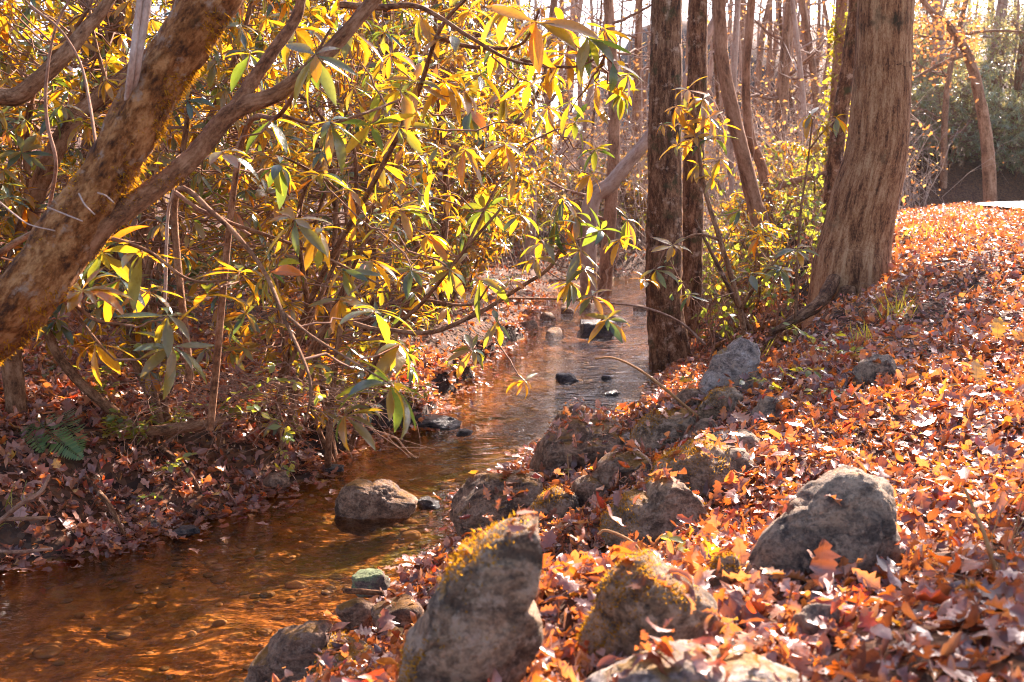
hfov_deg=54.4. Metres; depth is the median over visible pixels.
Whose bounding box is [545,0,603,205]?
bare tree
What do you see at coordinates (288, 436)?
seedling
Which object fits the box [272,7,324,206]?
bare tree
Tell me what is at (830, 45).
bare tree
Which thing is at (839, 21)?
ivy tree
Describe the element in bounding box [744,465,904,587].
boulder
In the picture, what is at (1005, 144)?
evergreen shrub
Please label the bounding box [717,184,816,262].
rhododendron
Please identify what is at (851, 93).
bare tree
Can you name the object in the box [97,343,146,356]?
seedling
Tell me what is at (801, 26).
bare tree
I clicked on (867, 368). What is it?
rock
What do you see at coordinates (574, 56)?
bare tree
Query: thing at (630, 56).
bare tree
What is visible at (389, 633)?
fallen leaf
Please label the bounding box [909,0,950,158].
bare tree
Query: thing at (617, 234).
bare tree
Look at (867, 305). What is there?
weed stalks
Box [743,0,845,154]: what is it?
bare tree
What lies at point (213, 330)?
seedling
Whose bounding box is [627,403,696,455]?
boulder
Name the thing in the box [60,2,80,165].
bare tree
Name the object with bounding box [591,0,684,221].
bare tree
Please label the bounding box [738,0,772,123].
bare tree
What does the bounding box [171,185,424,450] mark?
rhododendron
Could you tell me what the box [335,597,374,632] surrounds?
rock
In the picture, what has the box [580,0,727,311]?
leaning tree
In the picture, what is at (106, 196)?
twig
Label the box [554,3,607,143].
bare tree
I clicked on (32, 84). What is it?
arching rhododendron
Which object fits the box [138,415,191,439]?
seedling
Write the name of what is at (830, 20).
bare tree
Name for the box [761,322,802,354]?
exposed root
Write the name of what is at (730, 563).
rock
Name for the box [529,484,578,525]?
rock
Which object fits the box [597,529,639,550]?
twig
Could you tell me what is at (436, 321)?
seedling
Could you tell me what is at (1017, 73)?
bare tree
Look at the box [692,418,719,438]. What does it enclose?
rock
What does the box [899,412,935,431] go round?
fallen leaf
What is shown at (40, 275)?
leaning tree
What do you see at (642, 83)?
bare tree
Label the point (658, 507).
boulder
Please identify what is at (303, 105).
rhododendron
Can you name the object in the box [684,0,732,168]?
bare tree
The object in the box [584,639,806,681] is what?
boulder
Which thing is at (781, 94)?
bare tree
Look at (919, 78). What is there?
evergreen shrub
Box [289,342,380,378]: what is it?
seedling
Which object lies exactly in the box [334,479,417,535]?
boulder
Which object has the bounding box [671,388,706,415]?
rock
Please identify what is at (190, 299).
seedling
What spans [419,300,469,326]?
seedling
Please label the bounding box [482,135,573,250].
rhododendron
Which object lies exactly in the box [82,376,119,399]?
seedling
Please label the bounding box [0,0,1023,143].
sky
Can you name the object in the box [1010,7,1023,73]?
evergreen shrub
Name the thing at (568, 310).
rock
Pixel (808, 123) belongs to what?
rhododendron
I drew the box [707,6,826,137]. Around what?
bare tree
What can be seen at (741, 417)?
fallen leaf
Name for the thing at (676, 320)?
twig
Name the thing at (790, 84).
bare tree
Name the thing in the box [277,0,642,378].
rhododendron
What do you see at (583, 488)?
rock
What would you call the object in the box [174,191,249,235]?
twig
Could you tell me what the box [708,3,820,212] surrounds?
bare tree
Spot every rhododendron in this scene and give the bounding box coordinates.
[0,0,75,273]
[0,0,115,105]
[0,0,133,274]
[0,0,205,243]
[0,0,323,428]
[0,225,264,399]
[1,47,147,417]
[14,0,332,330]
[124,0,386,286]
[147,0,469,480]
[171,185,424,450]
[183,0,446,351]
[203,0,502,337]
[205,16,423,430]
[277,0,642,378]
[277,198,640,451]
[297,104,614,451]
[325,0,566,282]
[326,1,507,260]
[349,0,541,316]
[393,127,537,282]
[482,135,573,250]
[518,164,647,226]
[589,150,723,231]
[627,76,819,337]
[708,210,799,312]
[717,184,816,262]
[756,134,827,218]
[793,107,848,319]
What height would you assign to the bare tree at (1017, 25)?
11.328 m
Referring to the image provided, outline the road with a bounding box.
[977,201,1023,207]
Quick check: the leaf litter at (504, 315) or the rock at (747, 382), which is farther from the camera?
the leaf litter at (504, 315)
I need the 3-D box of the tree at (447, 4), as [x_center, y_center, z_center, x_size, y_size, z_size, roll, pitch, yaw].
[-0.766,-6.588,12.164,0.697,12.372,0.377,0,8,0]
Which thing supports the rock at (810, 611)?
on the ground
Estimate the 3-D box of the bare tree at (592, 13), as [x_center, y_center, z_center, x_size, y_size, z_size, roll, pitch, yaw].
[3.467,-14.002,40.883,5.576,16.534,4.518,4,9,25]
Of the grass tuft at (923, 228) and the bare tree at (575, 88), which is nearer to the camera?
the grass tuft at (923, 228)
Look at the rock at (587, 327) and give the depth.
12.29 m
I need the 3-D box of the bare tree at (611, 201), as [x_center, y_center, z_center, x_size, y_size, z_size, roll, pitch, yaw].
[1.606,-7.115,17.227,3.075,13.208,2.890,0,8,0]
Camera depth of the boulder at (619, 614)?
2.13 m
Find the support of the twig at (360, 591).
on the rock at (354, 612)
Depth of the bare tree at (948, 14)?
38.92 m
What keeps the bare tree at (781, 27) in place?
on the ground
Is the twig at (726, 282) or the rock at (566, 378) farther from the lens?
the rock at (566, 378)
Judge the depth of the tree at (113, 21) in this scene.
9.14 m
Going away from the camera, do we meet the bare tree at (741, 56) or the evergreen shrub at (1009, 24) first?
the bare tree at (741, 56)
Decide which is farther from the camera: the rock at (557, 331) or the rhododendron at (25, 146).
the rock at (557, 331)
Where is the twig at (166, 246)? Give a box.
[163,188,174,299]
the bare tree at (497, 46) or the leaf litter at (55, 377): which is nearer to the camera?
the leaf litter at (55, 377)
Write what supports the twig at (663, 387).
on the ground
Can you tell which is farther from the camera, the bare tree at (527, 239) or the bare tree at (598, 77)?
the bare tree at (598, 77)
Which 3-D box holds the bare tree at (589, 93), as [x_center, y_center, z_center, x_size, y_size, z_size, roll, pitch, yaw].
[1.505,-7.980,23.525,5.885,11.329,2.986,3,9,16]
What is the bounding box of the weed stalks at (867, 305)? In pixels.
[846,277,910,323]
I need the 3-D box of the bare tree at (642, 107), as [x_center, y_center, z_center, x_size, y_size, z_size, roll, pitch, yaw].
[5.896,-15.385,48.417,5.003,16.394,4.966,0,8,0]
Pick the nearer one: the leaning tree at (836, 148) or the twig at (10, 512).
the twig at (10, 512)
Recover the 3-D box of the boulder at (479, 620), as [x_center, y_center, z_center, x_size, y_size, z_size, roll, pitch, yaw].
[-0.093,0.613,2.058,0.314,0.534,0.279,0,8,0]
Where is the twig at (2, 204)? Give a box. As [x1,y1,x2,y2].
[0,202,54,230]
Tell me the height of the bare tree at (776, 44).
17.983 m
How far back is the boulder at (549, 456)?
5.27 m
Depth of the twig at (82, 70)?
3.27 m
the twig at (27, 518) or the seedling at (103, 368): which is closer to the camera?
the twig at (27, 518)
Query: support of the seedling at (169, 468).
on the ground
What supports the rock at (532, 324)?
on the ground
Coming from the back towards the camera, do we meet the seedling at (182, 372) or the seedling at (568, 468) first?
the seedling at (182, 372)
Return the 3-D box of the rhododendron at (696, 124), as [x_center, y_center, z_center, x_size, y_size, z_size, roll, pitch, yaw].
[1.333,-0.747,6.082,1.102,1.780,0.861,3,9,21]
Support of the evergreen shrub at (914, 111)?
on the ground
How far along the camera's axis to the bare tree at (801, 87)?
19.93 m
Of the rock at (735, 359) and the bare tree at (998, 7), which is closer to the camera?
the rock at (735, 359)
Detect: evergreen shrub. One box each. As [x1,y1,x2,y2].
[908,88,927,149]
[908,91,953,155]
[910,60,997,170]
[912,6,955,93]
[912,14,987,118]
[912,41,924,90]
[912,41,998,148]
[913,0,924,66]
[913,0,972,77]
[914,0,946,75]
[927,58,1010,159]
[944,0,1009,93]
[950,87,1023,173]
[954,8,1023,138]
[967,0,1023,71]
[968,22,1023,147]
[973,95,1023,178]
[1002,3,1023,82]
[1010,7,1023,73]
[1010,102,1023,173]
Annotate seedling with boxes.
[74,361,128,379]
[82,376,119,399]
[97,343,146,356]
[101,408,134,435]
[102,421,144,440]
[124,419,171,444]
[130,361,205,376]
[130,492,164,504]
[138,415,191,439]
[149,403,193,422]
[150,452,197,479]
[168,290,204,313]
[182,402,244,421]
[189,325,243,342]
[200,360,346,443]
[219,389,267,413]
[220,332,281,364]
[259,411,302,434]
[260,447,299,486]
[262,389,306,411]
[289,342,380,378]
[314,390,381,412]
[375,382,431,408]
[401,293,445,314]
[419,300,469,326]
[420,313,466,336]
[422,294,461,317]
[445,359,491,378]
[564,454,571,479]
[659,531,689,554]
[739,367,856,399]
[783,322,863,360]
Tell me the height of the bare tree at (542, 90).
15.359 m
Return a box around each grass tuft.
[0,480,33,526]
[844,320,879,344]
[869,283,918,320]
[895,216,978,245]
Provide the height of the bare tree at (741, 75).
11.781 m
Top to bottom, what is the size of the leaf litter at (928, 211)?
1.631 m
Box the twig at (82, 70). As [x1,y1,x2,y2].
[24,0,96,141]
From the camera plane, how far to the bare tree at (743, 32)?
40.51 m
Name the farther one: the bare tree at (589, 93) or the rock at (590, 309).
the bare tree at (589, 93)
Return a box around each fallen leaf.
[378,626,404,636]
[567,589,595,633]
[731,410,750,423]
[812,573,859,636]
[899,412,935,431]
[970,359,986,385]
[989,317,1011,347]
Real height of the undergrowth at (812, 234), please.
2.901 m
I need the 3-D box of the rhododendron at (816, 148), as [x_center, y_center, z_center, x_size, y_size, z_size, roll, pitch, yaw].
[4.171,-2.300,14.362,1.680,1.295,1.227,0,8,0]
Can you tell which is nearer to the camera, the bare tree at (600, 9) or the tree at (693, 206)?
the tree at (693, 206)
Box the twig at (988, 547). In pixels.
[964,489,996,570]
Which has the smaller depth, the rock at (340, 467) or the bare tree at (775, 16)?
the rock at (340, 467)
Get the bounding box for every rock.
[150,517,165,525]
[172,525,199,537]
[263,470,289,490]
[323,464,343,472]
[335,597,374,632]
[351,568,390,597]
[371,594,424,632]
[416,414,461,430]
[417,496,439,510]
[456,428,472,436]
[520,320,537,334]
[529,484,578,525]
[539,312,555,326]
[545,327,564,342]
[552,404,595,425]
[555,373,578,385]
[560,306,574,320]
[570,475,606,505]
[577,319,614,340]
[585,302,595,311]
[591,451,653,488]
[601,375,611,382]
[604,390,618,397]
[610,315,622,326]
[622,431,629,439]
[633,304,645,316]
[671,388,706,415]
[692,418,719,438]
[695,384,742,419]
[699,337,760,393]
[704,552,741,586]
[709,429,761,455]
[725,369,768,392]
[750,396,783,423]
[792,603,846,635]
[852,354,897,386]
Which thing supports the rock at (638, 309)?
on the ground
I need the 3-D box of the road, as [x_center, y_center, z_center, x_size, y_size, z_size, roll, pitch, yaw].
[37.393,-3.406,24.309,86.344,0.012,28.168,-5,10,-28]
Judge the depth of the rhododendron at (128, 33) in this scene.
8.45 m
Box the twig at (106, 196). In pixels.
[97,192,113,202]
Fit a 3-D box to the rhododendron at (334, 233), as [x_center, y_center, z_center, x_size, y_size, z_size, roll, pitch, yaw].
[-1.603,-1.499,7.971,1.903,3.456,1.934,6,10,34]
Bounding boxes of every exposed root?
[82,474,126,540]
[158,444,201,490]
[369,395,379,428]
[710,319,784,348]
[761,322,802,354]
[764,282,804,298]
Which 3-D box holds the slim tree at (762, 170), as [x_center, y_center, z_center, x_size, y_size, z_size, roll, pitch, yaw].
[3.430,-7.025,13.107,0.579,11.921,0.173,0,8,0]
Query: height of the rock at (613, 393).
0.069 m
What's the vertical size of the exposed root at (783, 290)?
0.486 m
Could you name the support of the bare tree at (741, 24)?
on the ground
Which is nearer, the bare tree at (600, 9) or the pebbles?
the pebbles
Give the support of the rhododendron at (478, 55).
on the ground
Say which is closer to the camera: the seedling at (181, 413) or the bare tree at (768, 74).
the seedling at (181, 413)
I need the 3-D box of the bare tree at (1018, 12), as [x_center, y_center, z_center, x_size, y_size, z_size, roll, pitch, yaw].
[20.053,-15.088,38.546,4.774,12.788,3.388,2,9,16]
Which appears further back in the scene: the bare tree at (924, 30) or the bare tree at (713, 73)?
the bare tree at (924, 30)
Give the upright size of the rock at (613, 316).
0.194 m
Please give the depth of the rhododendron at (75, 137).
11.82 m
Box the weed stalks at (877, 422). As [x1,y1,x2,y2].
[844,376,923,451]
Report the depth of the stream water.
6.74 m
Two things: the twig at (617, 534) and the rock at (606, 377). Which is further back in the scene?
the rock at (606, 377)
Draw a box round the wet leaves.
[0,291,686,649]
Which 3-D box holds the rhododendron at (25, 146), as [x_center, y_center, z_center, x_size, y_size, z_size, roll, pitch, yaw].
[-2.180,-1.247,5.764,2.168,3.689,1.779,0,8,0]
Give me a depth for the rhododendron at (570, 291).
4.60 m
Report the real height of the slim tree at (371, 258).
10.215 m
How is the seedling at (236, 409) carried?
on the ground
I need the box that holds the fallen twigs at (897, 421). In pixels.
[323,223,1023,681]
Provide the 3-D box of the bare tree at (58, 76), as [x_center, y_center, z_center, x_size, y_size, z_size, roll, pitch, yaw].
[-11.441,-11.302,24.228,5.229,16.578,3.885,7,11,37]
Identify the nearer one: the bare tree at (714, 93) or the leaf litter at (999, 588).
the leaf litter at (999, 588)
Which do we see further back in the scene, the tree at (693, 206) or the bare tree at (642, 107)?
the bare tree at (642, 107)
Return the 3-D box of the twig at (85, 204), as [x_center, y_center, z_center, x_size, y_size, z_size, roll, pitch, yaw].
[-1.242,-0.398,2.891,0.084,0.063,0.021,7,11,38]
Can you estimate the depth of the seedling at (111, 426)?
5.56 m
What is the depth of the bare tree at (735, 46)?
19.43 m
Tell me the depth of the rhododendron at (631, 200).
23.57 m
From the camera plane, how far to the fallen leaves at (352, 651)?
3.35 m
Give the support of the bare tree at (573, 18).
on the ground
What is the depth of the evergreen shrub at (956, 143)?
33.28 m
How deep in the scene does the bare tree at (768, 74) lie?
38.19 m
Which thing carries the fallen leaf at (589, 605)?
on the leaf litter at (999, 588)
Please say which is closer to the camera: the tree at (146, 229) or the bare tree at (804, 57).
the tree at (146, 229)
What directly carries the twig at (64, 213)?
attached to the leaning tree at (40, 275)
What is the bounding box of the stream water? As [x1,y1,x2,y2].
[0,276,669,681]
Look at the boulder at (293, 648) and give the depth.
3.37 m
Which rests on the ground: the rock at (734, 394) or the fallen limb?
the rock at (734, 394)
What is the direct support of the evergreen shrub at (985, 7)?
on the ground
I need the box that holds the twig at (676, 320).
[566,300,705,345]
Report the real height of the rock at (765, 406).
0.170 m
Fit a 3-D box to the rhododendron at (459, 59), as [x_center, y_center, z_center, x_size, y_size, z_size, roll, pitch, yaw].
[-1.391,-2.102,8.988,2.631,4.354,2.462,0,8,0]
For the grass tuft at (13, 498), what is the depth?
4.85 m
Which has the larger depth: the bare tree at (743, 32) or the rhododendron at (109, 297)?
the bare tree at (743, 32)
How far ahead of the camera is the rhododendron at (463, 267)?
10.90 m
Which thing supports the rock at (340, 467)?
on the stream water
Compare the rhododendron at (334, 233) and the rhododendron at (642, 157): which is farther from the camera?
the rhododendron at (642, 157)
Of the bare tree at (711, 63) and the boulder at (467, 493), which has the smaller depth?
the boulder at (467, 493)
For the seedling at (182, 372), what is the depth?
6.75 m
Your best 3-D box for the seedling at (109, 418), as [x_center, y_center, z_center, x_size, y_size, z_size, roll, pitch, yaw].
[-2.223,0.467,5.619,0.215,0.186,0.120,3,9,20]
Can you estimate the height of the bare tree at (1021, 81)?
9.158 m
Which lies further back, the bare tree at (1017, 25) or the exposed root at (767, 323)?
the bare tree at (1017, 25)
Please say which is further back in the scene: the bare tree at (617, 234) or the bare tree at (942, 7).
the bare tree at (942, 7)
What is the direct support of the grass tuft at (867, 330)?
on the ground
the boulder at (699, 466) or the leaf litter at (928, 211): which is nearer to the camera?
the boulder at (699, 466)
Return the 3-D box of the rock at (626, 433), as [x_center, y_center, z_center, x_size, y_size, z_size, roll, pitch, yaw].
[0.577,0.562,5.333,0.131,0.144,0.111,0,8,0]
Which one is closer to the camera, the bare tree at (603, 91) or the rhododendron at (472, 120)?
the rhododendron at (472, 120)
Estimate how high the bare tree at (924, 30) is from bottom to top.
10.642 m
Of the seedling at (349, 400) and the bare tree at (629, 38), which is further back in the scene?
the bare tree at (629, 38)
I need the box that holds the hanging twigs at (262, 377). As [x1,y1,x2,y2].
[102,360,435,462]
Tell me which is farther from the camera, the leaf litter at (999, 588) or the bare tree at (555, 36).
the bare tree at (555, 36)
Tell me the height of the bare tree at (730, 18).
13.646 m
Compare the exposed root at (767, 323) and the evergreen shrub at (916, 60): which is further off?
the evergreen shrub at (916, 60)
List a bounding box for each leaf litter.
[0,229,645,358]
[0,310,455,560]
[265,312,1023,681]
[481,207,1023,472]
[702,201,1023,301]
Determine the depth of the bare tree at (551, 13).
23.35 m
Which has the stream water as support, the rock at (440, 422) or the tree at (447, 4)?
the rock at (440, 422)
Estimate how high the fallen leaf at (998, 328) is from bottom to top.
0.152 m
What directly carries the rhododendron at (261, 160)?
on the ground
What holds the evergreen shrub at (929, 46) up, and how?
on the ground
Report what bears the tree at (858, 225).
on the ground
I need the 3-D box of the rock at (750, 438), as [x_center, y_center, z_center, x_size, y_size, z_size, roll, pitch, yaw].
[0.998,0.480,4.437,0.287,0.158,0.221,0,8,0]
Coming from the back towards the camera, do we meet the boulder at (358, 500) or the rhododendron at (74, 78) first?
the rhododendron at (74, 78)
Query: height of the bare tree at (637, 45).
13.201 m
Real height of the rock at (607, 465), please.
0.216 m
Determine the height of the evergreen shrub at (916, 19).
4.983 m
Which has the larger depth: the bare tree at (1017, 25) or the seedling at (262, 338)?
the bare tree at (1017, 25)
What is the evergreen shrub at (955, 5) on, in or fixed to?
on the ground
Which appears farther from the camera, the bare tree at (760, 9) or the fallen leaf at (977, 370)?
the bare tree at (760, 9)
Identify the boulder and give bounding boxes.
[244,620,332,681]
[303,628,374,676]
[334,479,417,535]
[397,511,542,681]
[449,470,542,538]
[529,414,628,479]
[575,544,717,666]
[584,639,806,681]
[597,476,707,547]
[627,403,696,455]
[644,437,753,496]
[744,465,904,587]
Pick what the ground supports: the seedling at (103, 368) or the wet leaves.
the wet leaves
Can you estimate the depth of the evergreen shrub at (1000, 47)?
35.65 m
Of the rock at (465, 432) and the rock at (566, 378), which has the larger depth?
the rock at (566, 378)
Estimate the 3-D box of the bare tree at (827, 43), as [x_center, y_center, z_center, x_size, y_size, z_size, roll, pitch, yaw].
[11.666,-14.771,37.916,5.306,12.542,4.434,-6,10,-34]
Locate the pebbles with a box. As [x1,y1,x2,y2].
[0,306,658,681]
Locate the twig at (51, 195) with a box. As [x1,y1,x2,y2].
[44,0,70,208]
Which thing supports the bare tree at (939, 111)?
on the ground
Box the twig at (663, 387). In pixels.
[595,356,698,416]
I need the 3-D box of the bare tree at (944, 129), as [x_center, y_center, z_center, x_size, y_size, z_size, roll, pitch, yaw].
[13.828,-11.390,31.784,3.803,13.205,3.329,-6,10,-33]
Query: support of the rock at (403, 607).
on the ground
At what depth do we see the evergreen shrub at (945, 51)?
36.76 m
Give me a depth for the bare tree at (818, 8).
37.61 m
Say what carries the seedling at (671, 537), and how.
on the leaf litter at (999, 588)
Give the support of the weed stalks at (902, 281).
on the ground
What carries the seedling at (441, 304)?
on the ground
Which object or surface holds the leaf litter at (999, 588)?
on the ground
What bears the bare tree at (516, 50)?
on the ground
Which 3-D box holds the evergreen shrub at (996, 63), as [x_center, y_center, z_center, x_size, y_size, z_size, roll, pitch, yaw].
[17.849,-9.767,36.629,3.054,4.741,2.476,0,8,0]
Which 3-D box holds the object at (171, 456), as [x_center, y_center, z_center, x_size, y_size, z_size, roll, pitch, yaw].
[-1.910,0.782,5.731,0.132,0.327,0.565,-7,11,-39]
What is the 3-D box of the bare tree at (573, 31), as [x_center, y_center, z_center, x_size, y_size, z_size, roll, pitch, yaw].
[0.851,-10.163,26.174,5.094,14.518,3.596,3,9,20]
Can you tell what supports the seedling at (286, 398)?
on the ground
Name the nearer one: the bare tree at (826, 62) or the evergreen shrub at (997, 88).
the bare tree at (826, 62)
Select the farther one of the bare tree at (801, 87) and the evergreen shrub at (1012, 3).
the evergreen shrub at (1012, 3)
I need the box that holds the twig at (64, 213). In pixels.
[47,207,82,221]
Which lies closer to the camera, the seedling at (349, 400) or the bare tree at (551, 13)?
the seedling at (349, 400)
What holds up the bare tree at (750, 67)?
on the ground
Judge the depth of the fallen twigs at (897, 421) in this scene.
2.34 m
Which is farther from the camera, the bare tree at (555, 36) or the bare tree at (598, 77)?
the bare tree at (598, 77)
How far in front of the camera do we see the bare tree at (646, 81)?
49.78 m
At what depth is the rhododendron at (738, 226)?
11.16 m
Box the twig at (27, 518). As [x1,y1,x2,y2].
[5,516,47,520]
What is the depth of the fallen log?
5.62 m
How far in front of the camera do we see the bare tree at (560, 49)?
27.34 m
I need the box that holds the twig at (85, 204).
[78,193,94,214]
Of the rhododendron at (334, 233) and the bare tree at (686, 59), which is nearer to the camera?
the rhododendron at (334, 233)
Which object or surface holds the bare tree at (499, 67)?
on the ground
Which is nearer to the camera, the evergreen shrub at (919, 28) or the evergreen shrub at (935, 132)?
the evergreen shrub at (935, 132)
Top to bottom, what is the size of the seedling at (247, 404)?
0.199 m
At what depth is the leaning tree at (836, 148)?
11.65 m
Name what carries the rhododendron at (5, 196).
on the ground
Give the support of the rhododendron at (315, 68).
on the ground
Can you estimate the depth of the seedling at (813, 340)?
5.50 m
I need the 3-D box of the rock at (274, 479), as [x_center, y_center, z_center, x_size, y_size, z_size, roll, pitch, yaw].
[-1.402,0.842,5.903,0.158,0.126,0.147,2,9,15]
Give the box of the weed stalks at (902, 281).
[866,255,927,299]
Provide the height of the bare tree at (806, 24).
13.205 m
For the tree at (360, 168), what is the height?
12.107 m
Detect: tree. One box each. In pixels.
[0,0,381,366]
[7,0,80,191]
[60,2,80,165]
[80,0,125,312]
[120,0,176,362]
[266,2,337,212]
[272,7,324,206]
[349,0,378,295]
[363,0,392,337]
[420,0,537,153]
[428,2,461,296]
[466,0,618,235]
[470,0,619,149]
[473,0,512,128]
[481,0,576,248]
[481,0,637,243]
[484,0,649,267]
[498,0,607,212]
[526,0,650,298]
[535,0,584,197]
[535,1,555,157]
[538,0,686,234]
[540,0,595,142]
[542,0,682,239]
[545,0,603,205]
[549,0,650,179]
[552,0,650,173]
[552,29,649,180]
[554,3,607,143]
[558,0,644,195]
[559,0,709,230]
[564,2,644,151]
[576,1,606,165]
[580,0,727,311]
[584,0,648,185]
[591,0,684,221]
[599,1,650,155]
[624,0,784,163]
[626,54,645,125]
[627,1,650,102]
[633,1,650,156]
[642,37,682,129]
[645,0,691,373]
[646,9,809,177]
[682,0,707,338]
[682,0,790,149]
[682,4,744,157]
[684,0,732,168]
[684,0,764,223]
[704,0,816,226]
[705,3,769,190]
[706,0,787,210]
[706,3,781,170]
[707,0,769,217]
[707,0,834,209]
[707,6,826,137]
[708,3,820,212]
[709,0,830,177]
[712,0,768,278]
[723,0,830,167]
[727,0,824,165]
[727,1,732,39]
[727,1,782,79]
[730,0,796,82]
[730,0,830,197]
[732,0,783,76]
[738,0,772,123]
[742,0,773,233]
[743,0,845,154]
[750,0,934,189]
[753,0,834,160]
[758,0,826,108]
[760,4,928,151]
[763,0,830,163]
[765,0,820,185]
[768,0,914,345]
[771,0,796,78]
[774,0,778,51]
[784,0,830,116]
[810,0,850,207]
[810,30,925,169]
[816,0,848,77]
[820,0,856,228]
[820,7,830,58]
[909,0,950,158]
[910,0,976,188]
[910,3,992,141]
[912,0,1023,201]
[913,0,976,30]
[915,0,992,149]
[920,0,948,75]
[965,0,1013,105]
[978,0,1023,94]
[978,0,1023,150]
[981,0,1023,119]
[1003,20,1023,146]
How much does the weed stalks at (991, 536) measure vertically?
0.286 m
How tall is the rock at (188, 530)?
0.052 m
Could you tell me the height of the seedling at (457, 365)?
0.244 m
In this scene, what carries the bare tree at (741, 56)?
on the ground
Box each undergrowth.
[0,4,1017,288]
[505,127,843,364]
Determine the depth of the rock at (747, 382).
5.40 m
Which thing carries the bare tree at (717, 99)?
on the ground
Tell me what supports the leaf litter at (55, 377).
on the ground
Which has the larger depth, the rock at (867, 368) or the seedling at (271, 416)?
the seedling at (271, 416)
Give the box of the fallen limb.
[771,171,825,192]
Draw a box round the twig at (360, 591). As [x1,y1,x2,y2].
[343,588,383,594]
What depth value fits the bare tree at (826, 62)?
26.49 m
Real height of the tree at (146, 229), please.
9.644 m
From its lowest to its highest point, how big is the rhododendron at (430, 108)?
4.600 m
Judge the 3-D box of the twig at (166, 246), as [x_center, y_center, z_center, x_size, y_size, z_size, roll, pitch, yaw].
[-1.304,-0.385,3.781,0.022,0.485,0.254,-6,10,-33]
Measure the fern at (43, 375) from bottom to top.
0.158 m
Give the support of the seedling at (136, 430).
on the ground
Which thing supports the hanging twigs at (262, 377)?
hanging from the rhododendron at (25, 146)
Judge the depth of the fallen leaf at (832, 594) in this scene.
2.17 m
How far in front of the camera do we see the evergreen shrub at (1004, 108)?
33.50 m
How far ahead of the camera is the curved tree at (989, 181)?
26.14 m
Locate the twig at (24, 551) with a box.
[0,547,52,553]
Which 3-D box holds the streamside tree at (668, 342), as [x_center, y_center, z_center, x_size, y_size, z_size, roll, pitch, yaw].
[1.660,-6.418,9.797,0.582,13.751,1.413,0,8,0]
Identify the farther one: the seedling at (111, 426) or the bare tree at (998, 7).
the bare tree at (998, 7)
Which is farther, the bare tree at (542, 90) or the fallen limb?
the bare tree at (542, 90)
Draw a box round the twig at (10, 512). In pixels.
[0,474,50,523]
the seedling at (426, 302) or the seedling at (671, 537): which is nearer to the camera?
the seedling at (671, 537)
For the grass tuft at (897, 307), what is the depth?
6.50 m
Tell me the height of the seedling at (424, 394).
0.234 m
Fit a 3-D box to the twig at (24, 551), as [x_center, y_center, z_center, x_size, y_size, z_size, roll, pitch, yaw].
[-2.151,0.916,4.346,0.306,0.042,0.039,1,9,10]
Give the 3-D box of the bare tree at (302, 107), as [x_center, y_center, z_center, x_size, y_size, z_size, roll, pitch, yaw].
[-4.875,-9.079,23.183,4.302,13.132,3.952,7,11,40]
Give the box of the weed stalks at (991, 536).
[974,479,1023,585]
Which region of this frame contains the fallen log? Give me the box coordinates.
[146,416,226,435]
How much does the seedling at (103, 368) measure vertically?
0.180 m
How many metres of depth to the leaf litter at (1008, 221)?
7.16 m
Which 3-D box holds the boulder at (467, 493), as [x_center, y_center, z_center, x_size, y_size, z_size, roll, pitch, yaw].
[-0.076,0.908,5.046,0.495,0.496,0.377,0,8,0]
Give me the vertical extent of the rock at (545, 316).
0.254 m
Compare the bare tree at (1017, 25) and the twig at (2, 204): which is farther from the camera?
the bare tree at (1017, 25)
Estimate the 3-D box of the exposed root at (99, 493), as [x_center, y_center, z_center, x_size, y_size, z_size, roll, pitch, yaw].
[-2.140,0.878,5.213,0.121,0.290,0.620,-6,10,-34]
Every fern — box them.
[18,406,87,460]
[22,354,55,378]
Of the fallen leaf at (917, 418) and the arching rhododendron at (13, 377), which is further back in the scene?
the arching rhododendron at (13, 377)
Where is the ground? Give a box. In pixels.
[0,20,1023,681]
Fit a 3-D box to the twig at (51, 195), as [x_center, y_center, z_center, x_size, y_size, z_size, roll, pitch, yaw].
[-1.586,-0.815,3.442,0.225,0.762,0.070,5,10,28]
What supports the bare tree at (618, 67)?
on the ground
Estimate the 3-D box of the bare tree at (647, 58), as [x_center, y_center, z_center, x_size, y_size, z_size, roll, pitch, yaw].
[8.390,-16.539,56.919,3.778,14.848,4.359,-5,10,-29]
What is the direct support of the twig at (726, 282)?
on the leaf litter at (1008, 221)
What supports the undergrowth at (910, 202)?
on the ground
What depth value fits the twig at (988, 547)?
2.29 m
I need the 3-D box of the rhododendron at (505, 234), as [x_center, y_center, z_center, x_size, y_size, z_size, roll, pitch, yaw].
[-0.721,-2.021,14.839,2.228,2.392,2.341,0,8,0]
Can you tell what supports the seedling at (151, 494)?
on the ground
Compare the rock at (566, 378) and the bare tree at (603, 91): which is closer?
the rock at (566, 378)
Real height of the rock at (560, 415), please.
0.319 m
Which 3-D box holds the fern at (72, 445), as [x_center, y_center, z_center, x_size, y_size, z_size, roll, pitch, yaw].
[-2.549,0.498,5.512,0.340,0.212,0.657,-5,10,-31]
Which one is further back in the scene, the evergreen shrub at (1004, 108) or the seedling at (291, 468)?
the evergreen shrub at (1004, 108)
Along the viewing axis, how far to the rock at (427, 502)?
5.57 m
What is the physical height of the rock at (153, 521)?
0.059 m
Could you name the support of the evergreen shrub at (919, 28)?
on the ground
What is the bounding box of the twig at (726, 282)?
[694,219,752,330]

